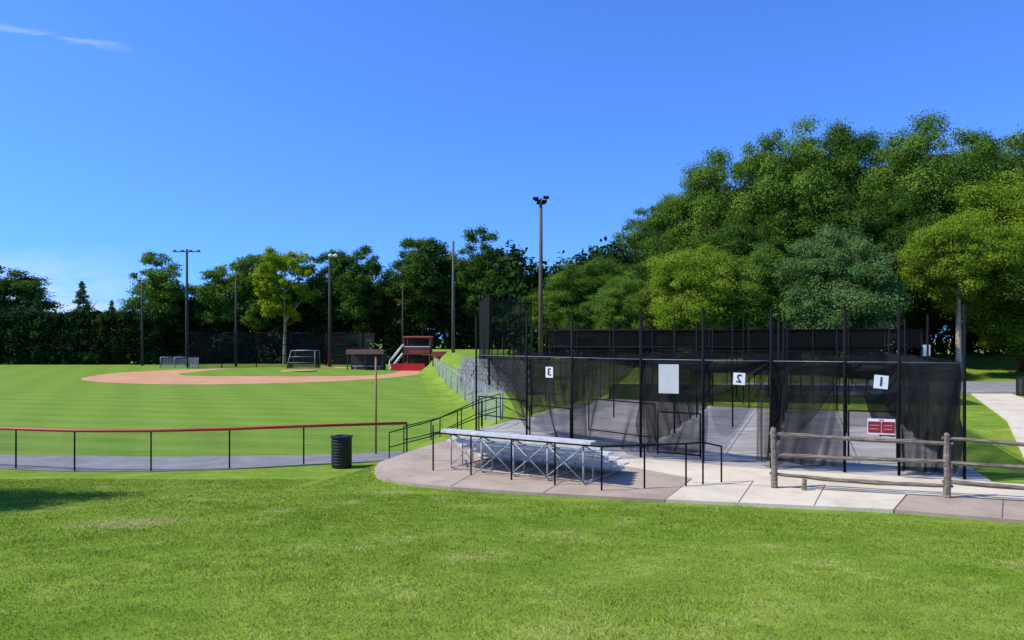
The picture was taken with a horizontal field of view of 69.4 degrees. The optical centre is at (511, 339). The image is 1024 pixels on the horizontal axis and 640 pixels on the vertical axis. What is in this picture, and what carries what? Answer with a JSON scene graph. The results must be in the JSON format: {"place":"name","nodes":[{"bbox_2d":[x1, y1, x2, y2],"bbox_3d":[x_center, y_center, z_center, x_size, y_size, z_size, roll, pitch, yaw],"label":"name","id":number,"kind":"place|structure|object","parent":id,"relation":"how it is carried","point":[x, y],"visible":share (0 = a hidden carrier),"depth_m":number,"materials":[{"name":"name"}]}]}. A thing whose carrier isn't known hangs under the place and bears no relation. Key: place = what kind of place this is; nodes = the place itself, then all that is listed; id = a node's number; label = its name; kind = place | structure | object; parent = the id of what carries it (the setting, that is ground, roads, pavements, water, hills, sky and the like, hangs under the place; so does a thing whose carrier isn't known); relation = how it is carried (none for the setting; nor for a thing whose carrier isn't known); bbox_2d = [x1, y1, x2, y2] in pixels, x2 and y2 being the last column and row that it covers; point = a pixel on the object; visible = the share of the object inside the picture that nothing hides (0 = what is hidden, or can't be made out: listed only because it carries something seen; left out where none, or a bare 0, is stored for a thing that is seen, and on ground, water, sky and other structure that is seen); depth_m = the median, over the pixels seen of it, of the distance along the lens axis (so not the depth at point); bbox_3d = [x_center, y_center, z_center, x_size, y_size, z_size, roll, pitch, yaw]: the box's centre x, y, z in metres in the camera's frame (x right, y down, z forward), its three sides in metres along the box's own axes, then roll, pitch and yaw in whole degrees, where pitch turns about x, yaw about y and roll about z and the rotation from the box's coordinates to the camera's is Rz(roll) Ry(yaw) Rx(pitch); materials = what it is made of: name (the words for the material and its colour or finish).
{"place":"outdoors","nodes":[
{"label":"outdoors","id":0,"kind":"place"},
{"bbox_2d":[0,450,409,470],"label":"perimeter path","id":1,"kind":"structure","parent":0,"point":[83,463],"depth_m":21.67,"materials":[{"name":"concrete"}]},
{"bbox_2d":[375,357,376,453],"bbox_3d":[-4.250,2.078,23.100,0.072,3.045,0.068,0,0,0],"label":"foul pole","id":2,"kind":"object","parent":1,"relation":"on","point":[375,405],"visible":1,"depth_m":23.07,"materials":[{"name":"brown metal"}]},
{"bbox_2d":[403,394,500,453],"bbox_3d":[-1.538,2.742,23.882,4.033,1.716,1.031,0,0,-42],"label":"handrail","id":3,"kind":"object","parent":1,"relation":"on","point":[454,424],"visible":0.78,"depth_m":23.19,"materials":[{"name":"black metal"}]},
{"bbox_2d":[0,365,442,456],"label":"outfield grass","id":4,"kind":"structure","parent":0,"point":[52,396],"depth_m":35.75,"materials":[{"name":"green plant"}]},
{"bbox_2d":[235,275,236,366],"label":"light pole","id":5,"kind":"object","parent":4,"relation":"on","point":[235,320],"visible":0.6,"depth_m":96.89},
{"bbox_2d":[286,350,320,367],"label":"practice cage","id":6,"kind":"object","parent":4,"relation":"on","point":[291,362],"visible":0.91,"depth_m":91.23,"materials":[{"name":"metal"}]},
{"bbox_2d":[82,368,420,383],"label":"infield dirt","id":7,"kind":"structure","parent":0,"point":[160,377],"depth_m":67.37,"materials":[{"name":"soil"}]},
{"bbox_2d":[402,285,403,363],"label":"light pole","id":8,"kind":"object","parent":7,"relation":"on","point":[402,327],"visible":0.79,"depth_m":87.92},
{"bbox_2d":[389,336,433,370],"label":"announcer stand","id":9,"kind":"object","parent":7,"relation":"on","point":[417,350],"visible":0.94,"depth_m":84.69,"materials":[{"name":"red paint"}]},
{"bbox_2d":[178,367,398,375],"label":"infield grass","id":10,"kind":"structure","parent":0,"point":[263,371],"depth_m":79.24,"materials":[{"name":"green plant"}]},
{"bbox_2d":[281,370,316,371],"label":"pitchers mound","id":11,"kind":"object","parent":10,"relation":"on","point":[298,370],"visible":0.94,"depth_m":81.28,"materials":[{"name":"soil"}]},
{"bbox_2d":[296,367,350,367],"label":"home plate dirt","id":12,"kind":"structure","parent":10,"relation":"on","point":[323,367],"depth_m":92.90,"materials":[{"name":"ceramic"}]},
{"bbox_2d":[346,349,385,369],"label":"dugout","id":13,"kind":"object","parent":10,"relation":"on","point":[364,359],"visible":0.97,"depth_m":86.92,"materials":[{"name":"brown brick"}]},
{"bbox_2d":[0,340,1023,639],"bbox_3d":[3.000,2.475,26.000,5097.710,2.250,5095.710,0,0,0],"label":"ground","id":14,"kind":"structure","parent":0,"point":[982,420],"depth_m":6.40,"materials":[{"name":"green plant"}]},
{"bbox_2d":[0,265,67,362],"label":"tree","id":15,"kind":"object","parent":14,"relation":"on","point":[24,288],"visible":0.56,"depth_m":111.97,"materials":[{"name":"green plant"}]},
{"bbox_2d":[31,292,42,312],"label":"evergreen tree","id":16,"kind":"object","parent":14,"relation":"on","point":[37,302],"visible":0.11,"depth_m":108.84,"materials":[{"name":"green plant"}]},
{"bbox_2d":[0,307,167,364],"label":"hedge","id":17,"kind":"object","parent":14,"relation":"on","point":[30,337],"visible":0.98,"depth_m":104.62,"materials":[{"name":"green plant"}]},
{"bbox_2d":[71,281,97,346],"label":"evergreen tree","id":18,"kind":"object","parent":14,"relation":"on","point":[81,293],"visible":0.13,"depth_m":108.73,"materials":[{"name":"green plant"}]},
{"bbox_2d":[108,300,115,311],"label":"evergreen tree","id":19,"kind":"object","parent":14,"relation":"on","point":[111,302],"visible":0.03,"depth_m":108.87,"materials":[{"name":"green plant"}]},
{"bbox_2d":[141,283,143,365],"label":"light pole","id":20,"kind":"object","parent":14,"relation":"on","point":[142,354],"visible":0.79,"depth_m":99.89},
{"bbox_2d":[112,249,201,362],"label":"tree","id":21,"kind":"object","parent":14,"relation":"on","point":[164,288],"visible":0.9,"depth_m":108.21,"materials":[{"name":"green plant"}]},
{"bbox_2d":[160,357,198,367],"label":"dugout fence","id":22,"kind":"object","parent":14,"relation":"on","point":[193,362],"visible":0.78,"depth_m":92.58,"materials":[{"name":"metal"}]},
{"bbox_2d":[172,249,200,365],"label":"light pole","id":23,"kind":"object","parent":14,"relation":"on","point":[186,305],"visible":0.94,"depth_m":98.36,"materials":[{"name":"metal"}]},
{"bbox_2d":[0,422,407,471],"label":"outfield fence","id":24,"kind":"object","parent":14,"relation":"on","point":[197,429],"visible":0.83,"depth_m":20.48,"materials":[{"name":"black metal"}]},
{"bbox_2d":[192,261,254,362],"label":"tree","id":25,"kind":"object","parent":14,"relation":"on","point":[214,286],"visible":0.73,"depth_m":108.77,"materials":[{"name":"green plant"}]},
{"bbox_2d":[223,248,286,362],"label":"tree","id":26,"kind":"object","parent":14,"relation":"on","point":[245,287],"visible":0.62,"depth_m":108.02,"materials":[{"name":"green plant"}]},
{"bbox_2d":[187,332,374,368],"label":"backstop fence","id":27,"kind":"object","parent":14,"relation":"on","point":[368,342],"visible":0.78,"depth_m":95.40,"materials":[{"name":"black metal"}]},
{"bbox_2d":[249,245,318,363],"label":"tree","id":28,"kind":"object","parent":14,"relation":"on","point":[266,271],"visible":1,"depth_m":105.32,"materials":[{"name":"green plant"}]},
{"bbox_2d":[149,280,510,363],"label":"undergrowth","id":29,"kind":"object","parent":14,"relation":"on","point":[306,330],"visible":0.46,"depth_m":109.36,"materials":[{"name":"green plant"}]},
{"bbox_2d":[327,254,337,366],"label":"light pole","id":30,"kind":"object","parent":14,"relation":"on","point":[329,327],"visible":0.99,"depth_m":94.84,"materials":[{"name":"white paint"}]},
{"bbox_2d":[302,249,365,362],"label":"tree","id":31,"kind":"object","parent":14,"relation":"on","point":[316,285],"visible":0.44,"depth_m":108.81,"materials":[{"name":"green plant"}]},
{"bbox_2d":[330,434,352,468],"bbox_3d":[-4.780,3.147,20.750,0.620,0.905,0.620,0,0,0],"label":"trash can","id":32,"kind":"object","parent":14,"relation":"on","point":[341,451],"visible":1,"depth_m":20.52,"materials":[{"name":"black plastic"}]},
{"bbox_2d":[325,245,384,342],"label":"tree","id":33,"kind":"object","parent":14,"relation":"on","point":[369,270],"visible":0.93,"depth_m":107.42,"materials":[{"name":"green plant"}]},
{"bbox_2d":[373,258,418,357],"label":"tree","id":34,"kind":"object","parent":14,"relation":"on","point":[387,295],"visible":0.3,"depth_m":110.11,"materials":[{"name":"green plant"}]},
{"bbox_2d":[382,236,451,335],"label":"tree","id":35,"kind":"object","parent":14,"relation":"on","point":[424,272],"visible":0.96,"depth_m":107.13,"materials":[{"name":"green plant"}]},
{"bbox_2d":[431,351,445,366],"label":"dugout","id":36,"kind":"object","parent":14,"relation":"on","point":[437,354],"visible":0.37,"depth_m":80.40,"materials":[{"name":"red paint"}]},
{"bbox_2d":[389,398,496,458],"bbox_3d":[-1.689,2.737,22.173,3.914,1.726,1.121,0,0,-38],"label":"handrail","id":37,"kind":"object","parent":14,"relation":"on","point":[457,425],"visible":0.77,"depth_m":21.39,"materials":[{"name":"black metal"}]},
{"bbox_2d":[451,241,454,352],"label":"light pole","id":38,"kind":"object","parent":14,"relation":"on","point":[453,305],"visible":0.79,"depth_m":79.87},
{"bbox_2d":[433,252,473,333],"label":"tree","id":39,"kind":"object","parent":14,"relation":"on","point":[456,256],"visible":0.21,"depth_m":109.62,"materials":[{"name":"green plant"}]},
{"bbox_2d":[436,358,502,419],"bbox_3d":[-4.177,2.713,50.992,0.196,1.674,50.636,0,0,-9],"label":"foul line fence","id":40,"kind":"object","parent":14,"relation":"on","point":[473,400],"visible":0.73,"depth_m":35.98,"materials":[{"name":"metal"}]},
{"bbox_2d":[454,224,513,325],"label":"tree","id":41,"kind":"object","parent":14,"relation":"on","point":[472,277],"visible":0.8,"depth_m":105.83,"materials":[{"name":"green plant"}]},
{"bbox_2d":[458,358,528,392],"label":"retaining wall","id":42,"kind":"structure","parent":14,"relation":"on","point":[467,366],"depth_m":41.02,"materials":[{"name":"grey stone"}]},
{"bbox_2d":[474,255,523,307],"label":"tree","id":43,"kind":"object","parent":14,"relation":"on","point":[499,293],"visible":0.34,"depth_m":103.99,"materials":[{"name":"green plant"}]},
{"bbox_2d":[479,293,531,392],"bbox_3d":[-1.207,-0.025,45.749,2.693,6.050,13.331,0,0,11],"label":"netting fence","id":44,"kind":"object","parent":14,"relation":"on","point":[497,319],"visible":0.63,"depth_m":49.74,"materials":[{"name":"black fabric"}]},
{"bbox_2d":[375,440,691,502],"bbox_3d":[-0.401,2.875,15.656,4.896,0.350,8.649,0,0,-35],"label":"concrete pad","id":45,"kind":"object","parent":14,"relation":"on","point":[412,468],"visible":0.43,"depth_m":14.34,"materials":[{"name":"beige concrete"}]},
{"bbox_2d":[441,428,628,483],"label":"bleachers","id":46,"kind":"object","parent":45,"relation":"on","point":[582,457],"visible":0.94,"depth_m":14.75,"materials":[{"name":"metal"}]},
{"bbox_2d":[432,425,721,490],"bbox_3d":[0.781,2.377,14.432,6.235,0.946,1.649,0,0,23],"label":"handrail","id":47,"kind":"object","parent":45,"relation":"on","point":[555,443],"visible":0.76,"depth_m":13.72,"materials":[{"name":"black metal"}]},
{"bbox_2d":[533,196,548,353],"bbox_3d":[2.340,-4.766,60.000,1.300,13.700,0.793,0,0,0],"label":"light pole","id":48,"kind":"object","parent":14,"relation":"on","point":[540,202],"visible":0.97,"depth_m":59.87,"materials":[{"name":"black paint"}]},
{"bbox_2d":[515,282,572,352],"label":"tree","id":49,"kind":"object","parent":14,"relation":"on","point":[551,324],"visible":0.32,"depth_m":64.57,"materials":[{"name":"green plant"}]},
{"bbox_2d":[543,254,625,329],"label":"tree","id":50,"kind":"object","parent":14,"relation":"on","point":[580,285],"visible":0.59,"depth_m":61.54,"materials":[{"name":"green plant"}]},
{"bbox_2d":[583,268,659,364],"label":"tree","id":51,"kind":"object","parent":14,"relation":"on","point":[623,309],"visible":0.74,"depth_m":57.87,"materials":[{"name":"green plant"}]},
{"bbox_2d":[600,256,659,357],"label":"tree","id":52,"kind":"object","parent":14,"relation":"on","point":[648,277],"visible":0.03,"depth_m":63.61,"materials":[{"name":"green plant"}]},
{"bbox_2d":[610,192,702,355],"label":"tree","id":53,"kind":"object","parent":14,"relation":"on","point":[650,233],"visible":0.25,"depth_m":65.21,"materials":[{"name":"green plant"}]},
{"bbox_2d":[634,242,743,359],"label":"tree","id":54,"kind":"object","parent":14,"relation":"on","point":[684,294],"visible":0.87,"depth_m":53.96,"materials":[{"name":"green plant"}]},
{"bbox_2d":[645,145,774,356],"bbox_3d":[18.594,-7.475,66.009,11.709,18.948,11.852,0,0,25],"label":"tree","id":55,"kind":"object","parent":14,"relation":"on","point":[706,190],"visible":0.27,"depth_m":63.62,"materials":[{"name":"green plant"}]},
{"bbox_2d":[545,318,922,404],"bbox_3d":[10.986,1.000,37.657,17.460,3.800,12.481,0,0,9],"label":"batting cage","id":56,"kind":"object","parent":14,"relation":"on","point":[811,339],"visible":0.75,"depth_m":34.91,"materials":[{"name":"black fabric"}]},
{"bbox_2d":[686,205,802,361],"bbox_3d":[19.300,-4.453,60.837,11.850,13.343,10.684,0,0,7],"label":"tree","id":57,"kind":"object","parent":14,"relation":"on","point":[733,233],"visible":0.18,"depth_m":58.56,"materials":[{"name":"green plant"}]},
{"bbox_2d":[499,233,1016,356],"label":"undergrowth","id":58,"kind":"object","parent":14,"relation":"on","point":[520,287],"visible":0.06,"depth_m":67.92,"materials":[{"name":"green plant"}]},
{"bbox_2d":[717,241,807,371],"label":"tree","id":59,"kind":"object","parent":14,"relation":"on","point":[758,290],"visible":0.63,"depth_m":53.05,"materials":[{"name":"green plant"}]},
{"bbox_2d":[708,113,863,359],"bbox_3d":[23.264,-8.277,62.628,11.950,21.015,11.754,0,0,-18],"label":"tree","id":60,"kind":"object","parent":14,"relation":"on","point":[780,187],"visible":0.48,"depth_m":60.27,"materials":[{"name":"green plant"}]},
{"bbox_2d":[617,459,1023,512],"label":"concrete walk","id":61,"kind":"structure","parent":14,"relation":"on","point":[731,490],"depth_m":13.19,"materials":[{"name":"beige concrete"}]},
{"bbox_2d":[451,470,1003,517],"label":"pavement joints","id":62,"kind":"object","parent":61,"relation":"on","point":[762,485],"visible":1,"depth_m":13.25,"materials":[{"name":"grey concrete"}]},
{"bbox_2d":[765,188,898,362],"bbox_3d":[25.798,-5.311,60.966,12.385,15.138,12.536,0,0,18],"label":"tree","id":63,"kind":"object","parent":14,"relation":"on","point":[844,217],"visible":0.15,"depth_m":57.51,"materials":[{"name":"green plant"}]},
{"bbox_2d":[765,220,916,376],"bbox_3d":[22.690,-2.701,51.919,10.226,11.140,10.721,0,0,0],"label":"tree","id":64,"kind":"object","parent":14,"relation":"on","point":[841,270],"visible":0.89,"depth_m":49.94,"materials":[{"name":"green plant"}]},
{"bbox_2d":[788,117,894,206],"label":"tree","id":65,"kind":"object","parent":14,"relation":"on","point":[861,146],"visible":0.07,"depth_m":64.06,"materials":[{"name":"green plant"}]},
{"bbox_2d":[769,427,1023,497],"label":"split rail fence","id":66,"kind":"object","parent":14,"relation":"on","point":[947,481],"visible":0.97,"depth_m":12.82,"materials":[{"name":"brown wood"}]},
{"bbox_2d":[843,175,955,355],"bbox_3d":[30.927,-5.304,58.707,9.081,15.550,10.073,0,0,27],"label":"tree","id":67,"kind":"object","parent":14,"relation":"on","point":[906,204],"visible":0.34,"depth_m":56.63,"materials":[{"name":"green plant"}]},
{"bbox_2d":[794,391,1015,394],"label":"kerb","id":68,"kind":"structure","parent":14,"relation":"on","point":[881,392],"depth_m":36.91,"materials":[{"name":"concrete"}]},
{"bbox_2d":[923,345,929,359],"bbox_3d":[18.500,1.525,33.030,0.320,2.550,0.080,0,0,0],"label":"sign","id":69,"kind":"object","parent":14,"relation":"on","point":[924,350],"visible":0.28,"depth_m":32.99,"materials":[{"name":"white paint"}]},
{"bbox_2d":[847,108,1008,359],"bbox_3d":[34.016,-8.055,61.013,13.060,20.858,13.220,0,0,24],"label":"tree","id":70,"kind":"object","parent":14,"relation":"on","point":[924,169],"visible":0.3,"depth_m":58.63,"materials":[{"name":"green plant"}]},
{"bbox_2d":[892,205,1023,378],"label":"tree","id":71,"kind":"object","parent":14,"relation":"on","point":[964,260],"visible":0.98,"depth_m":48.80,"materials":[{"name":"green plant"}]},
{"bbox_2d":[908,212,1008,362],"bbox_3d":[35.832,-4.188,59.127,11.089,13.153,11.273,0,0,-29],"label":"tree","id":72,"kind":"object","parent":14,"relation":"on","point":[943,321],"visible":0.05,"depth_m":58.77,"materials":[{"name":"green plant"}]},
{"bbox_2d":[920,127,1023,356],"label":"tree","id":73,"kind":"object","parent":14,"relation":"on","point":[994,148],"visible":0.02,"depth_m":62.78,"materials":[{"name":"green plant"}]},
{"bbox_2d":[927,168,1023,371],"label":"tree","id":74,"kind":"object","parent":14,"relation":"on","point":[1012,209],"visible":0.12,"depth_m":54.02,"materials":[{"name":"green plant"}]},
{"bbox_2d":[944,219,1023,360],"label":"tree","id":75,"kind":"object","parent":14,"relation":"on","point":[1012,327],"visible":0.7,"depth_m":50.63,"materials":[{"name":"green plant"}]},
{"bbox_2d":[958,124,1023,350],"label":"tree","id":76,"kind":"object","parent":14,"relation":"on","point":[1010,143],"visible":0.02,"depth_m":65.32,"materials":[{"name":"green plant"}]},
{"bbox_2d":[971,394,1023,457],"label":"side walk","id":77,"kind":"structure","parent":14,"relation":"on","point":[1009,408],"depth_m":28.98,"materials":[{"name":"concrete"}]},
{"bbox_2d":[1015,377,1023,395],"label":"trash can","id":78,"kind":"object","parent":14,"relation":"on","point":[1019,386],"visible":1,"depth_m":36.05,"materials":[{"name":"black plastic"}]},
{"bbox_2d":[0,0,1023,339],"label":"sky","id":79,"kind":"structure","parent":0,"point":[226,130],"materials":[{"name":"blue"}]},
{"bbox_2d":[474,397,991,481],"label":"cage floor","id":80,"kind":"structure","parent":0,"point":[737,441],"depth_m":20.17,"materials":[{"name":"concrete"}]},
{"bbox_2d":[475,309,712,457],"bbox_3d":[3.524,1.055,25.776,5.622,3.490,16.924,0,0,21],"label":"batting cage","id":81,"kind":"object","parent":80,"relation":"on","point":[582,380],"visible":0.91,"depth_m":19.10,"materials":[{"name":"black fabric"}]},
{"bbox_2d":[546,367,552,377],"bbox_3d":[0.946,0.830,18.609,0.210,0.270,0.049,0,0,32],"label":"number sign","id":82,"kind":"object","parent":81,"relation":"attached to","point":[549,372],"visible":1,"depth_m":18.59,"materials":[{"name":"white paint"}]},
{"bbox_2d":[636,308,786,462],"bbox_3d":[6.739,1.055,22.826,3.029,3.490,14.520,0,0,22],"label":"batting cage","id":83,"kind":"object","parent":80,"relation":"on","point":[694,396],"visible":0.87,"depth_m":16.99,"materials":[{"name":"black fabric"}]},
{"bbox_2d":[659,360,678,393],"bbox_3d":[3.404,0.812,16.059,0.430,0.726,0.036,0,0,21],"label":"notice board","id":84,"kind":"object","parent":83,"relation":"attached to","point":[668,378],"visible":1,"depth_m":16.04,"materials":[{"name":"white paint"}]},
{"bbox_2d":[733,373,744,384],"bbox_3d":[4.764,0.830,15.510,0.240,0.250,0.049,2,1,21],"label":"number sign","id":85,"kind":"object","parent":83,"relation":"attached to","point":[738,378],"visible":1,"depth_m":15.49,"materials":[{"name":"white paint"}]},
{"bbox_2d":[769,303,965,479],"bbox_3d":[9.619,1.055,21.418,3.733,3.490,14.342,0,0,22],"label":"batting cage","id":86,"kind":"object","parent":80,"relation":"on","point":[920,399],"visible":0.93,"depth_m":15.22,"materials":[{"name":"black fabric"}]},
{"bbox_2d":[867,418,894,434],"bbox_3d":[7.088,1.680,14.195,0.480,0.300,0.025,0,0,21],"label":"rules sign","id":87,"kind":"object","parent":86,"relation":"attached to","point":[882,426],"visible":1,"depth_m":14.19,"materials":[{"name":"white paint"}]},
{"bbox_2d":[873,375,888,388],"bbox_3d":[7.164,0.830,14.360,0.250,0.260,0.049,5,2,21],"label":"number sign","id":88,"kind":"object","parent":86,"relation":"attached to","point":[880,381],"visible":1,"depth_m":14.34,"materials":[{"name":"white paint"}]},
{"bbox_2d":[745,381,1015,394],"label":"road","id":89,"kind":"structure","parent":0,"point":[974,386],"depth_m":42.65,"materials":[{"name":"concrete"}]},
{"bbox_2d":[895,494,1023,523],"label":"paved path","id":90,"kind":"structure","parent":0,"point":[980,509],"depth_m":11.80,"materials":[{"name":"beige concrete"}]}
]}

